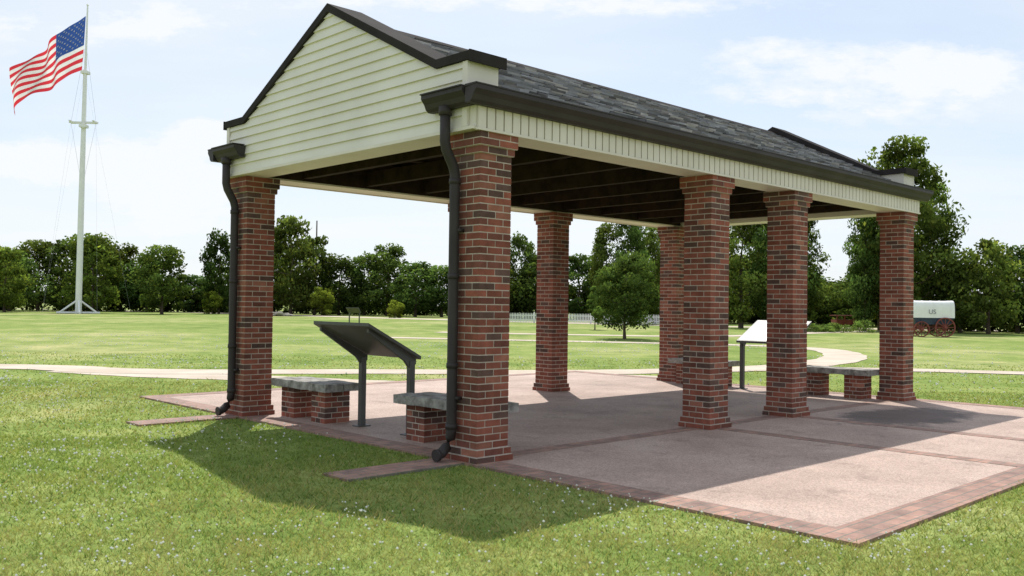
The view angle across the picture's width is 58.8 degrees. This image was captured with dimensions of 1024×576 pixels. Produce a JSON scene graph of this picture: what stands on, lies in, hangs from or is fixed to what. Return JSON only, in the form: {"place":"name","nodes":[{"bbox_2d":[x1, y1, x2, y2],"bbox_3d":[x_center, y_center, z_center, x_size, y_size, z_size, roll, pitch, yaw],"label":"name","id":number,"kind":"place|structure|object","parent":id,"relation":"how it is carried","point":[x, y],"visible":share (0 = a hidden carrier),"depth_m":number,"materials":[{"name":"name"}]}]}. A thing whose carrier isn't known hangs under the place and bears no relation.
{"place":"outdoors","nodes":[
{"label":"outdoors","id":0,"kind":"place"},
{"bbox_2d":[47,371,388,382],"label":"gravel path","id":1,"kind":"structure","parent":0,"point":[206,376],"depth_m":18.21,"materials":[{"name":"beige gravel"}]},
{"bbox_2d":[0,337,866,373],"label":"gravel path","id":2,"kind":"structure","parent":0,"point":[831,357],"depth_m":20.38,"materials":[{"name":"beige gravel"}]},
{"bbox_2d":[0,303,1023,575],"bbox_3d":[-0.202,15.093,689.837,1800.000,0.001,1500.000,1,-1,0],"label":"lawn ground","id":3,"kind":"structure","parent":0,"point":[130,329],"depth_m":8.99,"materials":[{"name":"green plant"}]},
{"bbox_2d":[0,246,34,311],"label":"oak tree","id":4,"kind":"object","parent":3,"relation":"on","point":[12,296],"visible":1,"depth_m":103.84,"materials":[{"name":"green plant"}]},
{"bbox_2d":[9,4,128,313],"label":"flagpole","id":5,"kind":"object","parent":3,"relation":"on","point":[60,58],"visible":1,"depth_m":100.98,"materials":[{"name":"white metal"}]},
{"bbox_2d":[51,232,126,311],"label":"oak tree","id":6,"kind":"object","parent":3,"relation":"on","point":[107,269],"visible":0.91,"depth_m":105.44,"materials":[{"name":"green plant"}]},
{"bbox_2d":[127,244,195,313],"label":"oak tree","id":7,"kind":"object","parent":3,"relation":"on","point":[168,256],"visible":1,"depth_m":103.06,"materials":[{"name":"green plant"}]},
{"bbox_2d":[202,291,223,313],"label":"ornamental shrub","id":8,"kind":"object","parent":3,"relation":"on","point":[215,296],"visible":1,"depth_m":113.81,"materials":[{"name":"green plant"}]},
{"bbox_2d":[273,312,293,315],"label":"rock pile","id":9,"kind":"object","parent":3,"relation":"on","point":[280,314],"visible":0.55,"depth_m":101.67,"materials":[{"name":"grey stone"}]},
{"bbox_2d":[306,286,335,315],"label":"ornamental shrub","id":10,"kind":"object","parent":3,"relation":"on","point":[326,308],"visible":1,"depth_m":110.55,"materials":[{"name":"green plant"}]},
{"bbox_2d":[346,307,360,322],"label":"interpretive sign","id":11,"kind":"object","parent":3,"relation":"on","point":[353,310],"visible":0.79,"depth_m":69.82,"materials":[{"name":"metal"}]},
{"bbox_2d":[387,300,404,317],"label":"ornamental shrub","id":12,"kind":"object","parent":3,"relation":"on","point":[399,306],"visible":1,"depth_m":99.64,"materials":[{"name":"green plant"}]},
{"bbox_2d":[0,215,1023,333],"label":"distant tree line","id":13,"kind":"object","parent":3,"relation":"on","point":[989,304],"visible":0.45,"depth_m":111.87,"materials":[{"name":"green plant"}]},
{"bbox_2d":[0,333,1023,575],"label":"clover flowers","id":14,"kind":"object","parent":3,"relation":"on","point":[411,531],"visible":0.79,"depth_m":7.19,"materials":[{"name":"white plant"}]},
{"bbox_2d":[509,312,659,323],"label":"picket fence","id":15,"kind":"object","parent":3,"relation":"on","point":[569,320],"visible":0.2,"depth_m":80.45,"materials":[{"name":"white paint"}]},
{"bbox_2d":[586,286,603,329],"bbox_3d":[5.532,1.292,59.997,1.400,2.931,1.477,1,-1,-29],"label":"sapling tree","id":16,"kind":"object","parent":3,"relation":"on","point":[590,301],"visible":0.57,"depth_m":59.81,"materials":[{"name":"green plant"}]},
{"bbox_2d":[586,222,626,322],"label":"cottonwood tree","id":17,"kind":"object","parent":3,"relation":"on","point":[600,255],"visible":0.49,"depth_m":84.54,"materials":[{"name":"green plant"}]},
{"bbox_2d":[591,251,659,338],"bbox_3d":[5.522,0.322,43.067,3.775,4.206,4.831,1,-1,-29],"label":"young shade tree","id":18,"kind":"object","parent":3,"relation":"on","point":[614,278],"visible":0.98,"depth_m":42.48,"materials":[{"name":"green plant"}]},
{"bbox_2d":[608,223,656,305],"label":"cottonwood tree","id":19,"kind":"object","parent":3,"relation":"on","point":[634,236],"visible":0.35,"depth_m":83.34,"materials":[{"name":"green plant"}]},
{"bbox_2d":[630,227,660,323],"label":"cottonwood tree","id":20,"kind":"object","parent":3,"relation":"on","point":[652,246],"visible":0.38,"depth_m":85.22,"materials":[{"name":"green plant"}]},
{"bbox_2d":[728,224,767,327],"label":"cottonwood tree","id":21,"kind":"object","parent":3,"relation":"on","point":[738,306],"visible":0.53,"depth_m":69.96,"materials":[{"name":"green plant"}]},
{"bbox_2d":[742,224,824,319],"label":"cottonwood tree","id":22,"kind":"object","parent":3,"relation":"on","point":[759,240],"visible":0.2,"depth_m":69.25,"materials":[{"name":"green plant"}]},
{"bbox_2d":[807,220,836,320],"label":"cottonwood tree","id":23,"kind":"object","parent":3,"relation":"on","point":[814,300],"visible":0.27,"depth_m":71.46,"materials":[{"name":"green plant"}]},
{"bbox_2d":[807,319,875,332],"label":"roadside weeds","id":24,"kind":"object","parent":3,"relation":"on","point":[814,327],"visible":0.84,"depth_m":61.71,"materials":[{"name":"green plant"}]},
{"bbox_2d":[842,217,879,330],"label":"cottonwood tree","id":25,"kind":"object","parent":3,"relation":"on","point":[856,267],"visible":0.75,"depth_m":66.36,"materials":[{"name":"green plant"}]},
{"bbox_2d":[847,221,920,329],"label":"cottonwood tree","id":26,"kind":"object","parent":3,"relation":"on","point":[878,318],"visible":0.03,"depth_m":69.90,"materials":[{"name":"green plant"}]},
{"bbox_2d":[854,134,983,310],"bbox_3d":[28.914,-4.034,65.327,7.563,14.429,8.491,1,-1,-19],"label":"cottonwood tree","id":27,"kind":"object","parent":3,"relation":"on","point":[898,158],"visible":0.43,"depth_m":64.95,"materials":[{"name":"green plant"}]},
{"bbox_2d":[913,300,955,336],"bbox_3d":[24.128,1.808,54.030,3.804,2.160,1.500,1,-1,4],"label":"covered wagon","id":28,"kind":"object","parent":3,"relation":"on","point":[938,314],"visible":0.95,"depth_m":53.45,"materials":[{"name":"white fabric"}]},
{"bbox_2d":[914,179,967,330],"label":"cottonwood tree","id":29,"kind":"object","parent":3,"relation":"on","point":[940,197],"visible":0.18,"depth_m":68.14,"materials":[{"name":"green plant"}]},
{"bbox_2d":[0,0,1023,305],"label":"sky","id":30,"kind":"structure","parent":0,"point":[845,77],"materials":[{"name":"blue"}]},
{"bbox_2d":[43,309,1001,330],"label":"gravel road","id":31,"kind":"structure","parent":0,"point":[434,319],"depth_m":96.85,"materials":[{"name":"beige gravel"}]},
{"bbox_2d":[830,315,860,328],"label":"red feed shed","id":32,"kind":"structure","parent":31,"relation":"on","point":[843,322],"depth_m":73.36,"materials":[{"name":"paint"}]},
{"bbox_2d":[171,372,1023,526],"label":"concrete patio","id":33,"kind":"structure","parent":0,"point":[833,485],"depth_m":10.04,"materials":[{"name":"concrete"}]},
{"bbox_2d":[271,376,357,423],"bbox_3d":[-2.522,1.426,11.637,0.535,0.499,1.334,2,-2,-44],"label":"brick bench","id":34,"kind":"object","parent":33,"relation":"on","point":[321,400],"visible":1,"depth_m":11.34,"materials":[{"name":"red brick"}]},
{"bbox_2d":[314,321,420,435],"bbox_3d":[-1.685,1.028,10.503,0.735,1.273,1.120,2,-2,-44],"label":"interpretive sign","id":35,"kind":"object","parent":33,"relation":"on","point":[360,342],"visible":0.82,"depth_m":10.51,"materials":[{"name":"metal"}]},
{"bbox_2d":[393,392,518,442],"bbox_3d":[-0.617,1.413,9.645,0.536,0.499,1.470,2,-2,-44],"label":"brick bench","id":36,"kind":"object","parent":33,"relation":"on","point":[426,418],"visible":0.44,"depth_m":9.80,"materials":[{"name":"red brick"}]},
{"bbox_2d":[207,3,933,463],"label":"picnic pavilion","id":37,"kind":"structure","parent":33,"relation":"on","point":[483,145],"depth_m":11.36,"materials":[{"name":"brick"}]},
{"bbox_2d":[126,371,1023,546],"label":"brick paver bands","id":38,"kind":"object","parent":33,"relation":"on","point":[874,527],"visible":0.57,"depth_m":7.99,"materials":[{"name":"red brick"}]},
{"bbox_2d":[668,358,739,386],"bbox_3d":[3.710,1.627,17.589,0.535,0.499,1.335,2,-2,-44],"label":"brick bench","id":39,"kind":"object","parent":33,"relation":"on","point":[679,369],"visible":0.17,"depth_m":17.73,"materials":[{"name":"red brick"}]},
{"bbox_2d":[736,320,811,388],"bbox_3d":[4.802,1.237,16.703,0.735,1.273,1.120,2,-2,-44],"label":"interpretive sign","id":40,"kind":"object","parent":33,"relation":"on","point":[756,332],"visible":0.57,"depth_m":16.83,"materials":[{"name":"metal"}]},
{"bbox_2d":[806,365,878,399],"bbox_3d":[5.577,1.614,15.636,0.535,0.499,1.370,2,-2,-44],"label":"brick bench","id":41,"kind":"object","parent":33,"relation":"on","point":[857,383],"visible":0.91,"depth_m":15.33,"materials":[{"name":"red brick"}]},
{"bbox_2d":[436,331,878,336],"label":"gravel road","id":42,"kind":"structure","parent":0,"point":[658,335],"depth_m":49.16,"materials":[{"name":"beige gravel"}]},
{"bbox_2d":[732,367,1023,373],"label":"gravel path","id":43,"kind":"structure","parent":0,"point":[917,370],"depth_m":22.75,"materials":[{"name":"beige gravel"}]}
]}

